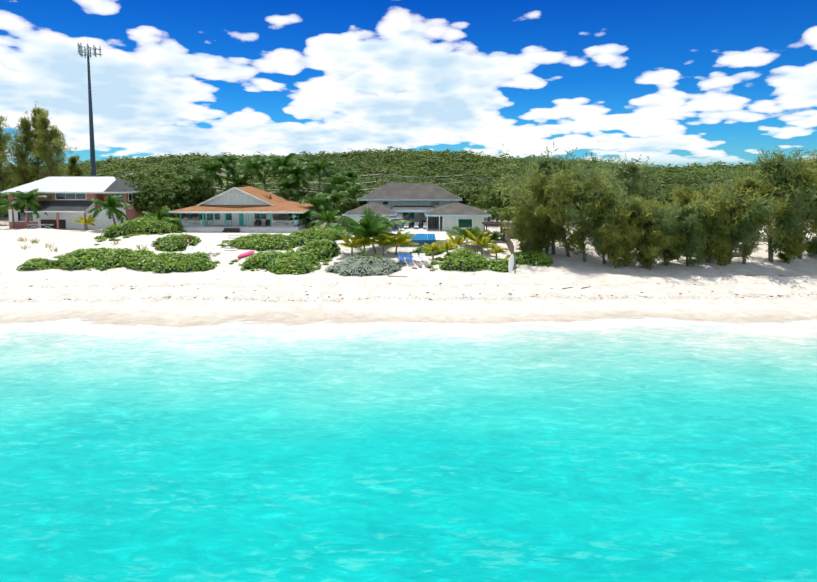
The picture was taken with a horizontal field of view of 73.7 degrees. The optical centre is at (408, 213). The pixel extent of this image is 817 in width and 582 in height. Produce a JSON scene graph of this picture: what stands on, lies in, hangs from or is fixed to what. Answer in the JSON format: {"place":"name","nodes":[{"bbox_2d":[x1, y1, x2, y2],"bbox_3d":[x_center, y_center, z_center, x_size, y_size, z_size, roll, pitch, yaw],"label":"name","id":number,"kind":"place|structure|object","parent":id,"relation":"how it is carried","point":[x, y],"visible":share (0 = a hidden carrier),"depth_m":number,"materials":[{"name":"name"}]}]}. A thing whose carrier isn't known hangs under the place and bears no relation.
{"place":"outdoors","nodes":[
{"label":"outdoors","id":0,"kind":"place"},
{"bbox_2d":[0,317,816,581],"bbox_3d":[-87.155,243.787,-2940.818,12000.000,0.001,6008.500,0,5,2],"label":"sea","id":1,"kind":"structure","parent":0,"point":[651,449],"depth_m":23.89,"materials":[{"name":"liquid"}]},
{"bbox_2d":[0,0,816,161],"bbox_3d":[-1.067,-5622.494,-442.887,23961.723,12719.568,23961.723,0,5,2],"label":"cloud","id":2,"kind":"structure","parent":0,"point":[403,83],"depth_m":11090.90,"materials":[{"name":"white"}]},
{"bbox_2d":[0,156,816,327],"bbox_3d":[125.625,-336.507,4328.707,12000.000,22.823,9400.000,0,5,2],"label":"ground","id":3,"kind":"structure","parent":0,"point":[94,296],"depth_m":53.33,"materials":[{"name":"white sand"}]},
{"bbox_2d":[1,177,150,229],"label":"pink house","id":4,"kind":"structure","parent":3,"relation":"on","point":[66,204],"depth_m":90.32,"materials":[{"name":"paint"}]},
{"bbox_2d":[77,39,102,175],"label":"cell tower","id":5,"kind":"structure","parent":3,"relation":"on","point":[92,148],"depth_m":142.21,"materials":[{"name":"grey metal"}]},
{"bbox_2d":[168,186,325,232],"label":"cottage","id":6,"kind":"structure","parent":3,"relation":"on","point":[244,209],"depth_m":86.20,"materials":[{"name":"white"}]},
{"bbox_2d":[0,153,523,258],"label":"palm","id":7,"kind":"object","parent":3,"relation":"on","point":[371,225],"depth_m":88.58,"materials":[{"name":"green plant"}]},
{"bbox_2d":[16,206,552,276],"bbox_3d":[-27.052,3.448,72.648,81.834,4.095,39.991,3,6,37],"label":"shrub","id":8,"kind":"object","parent":3,"relation":"on","point":[162,268],"visible":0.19,"depth_m":61.46,"materials":[{"name":"green plant"}]},
{"bbox_2d":[182,234,515,272],"bbox_3d":[-8.967,4.441,65.125,42.936,3.408,14.494,2,5,23],"label":"beach furniture","id":9,"kind":"object","parent":3,"relation":"on","point":[416,258],"visible":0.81,"depth_m":64.53,"materials":[{"name":"white paint"}]},
{"bbox_2d":[9,171,724,204],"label":"power lines","id":10,"kind":"object","parent":3,"relation":"on","point":[381,174],"visible":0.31,"depth_m":123.14,"materials":[{"name":"brown wood"}]},
{"bbox_2d":[1,146,763,203],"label":"forested hill","id":11,"kind":"structure","parent":3,"relation":"on","point":[691,172],"depth_m":219.43,"materials":[{"name":"green plant"}]},
{"bbox_2d":[0,270,800,299],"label":"beach wrack","id":12,"kind":"object","parent":3,"relation":"on","point":[462,294],"visible":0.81,"depth_m":53.63,"materials":[{"name":"brown"}]},
{"bbox_2d":[0,100,816,269],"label":"casuarina","id":13,"kind":"object","parent":3,"relation":"on","point":[646,227],"depth_m":62.14,"materials":[{"name":"green plant"}]},
{"bbox_2d":[0,164,816,258],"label":"trees","id":14,"kind":"object","parent":3,"relation":"on","point":[161,187],"depth_m":99.80,"materials":[{"name":"green plant"}]},
{"bbox_2d":[343,183,513,252],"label":"villa","id":15,"kind":"object","parent":3,"relation":"on","point":[431,212],"visible":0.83,"depth_m":83.24,"materials":[{"name":"white"}]},
{"bbox_2d":[0,0,816,167],"label":"sky","id":16,"kind":"structure","parent":0,"point":[687,37],"materials":[{"name":"blue"}]}
]}

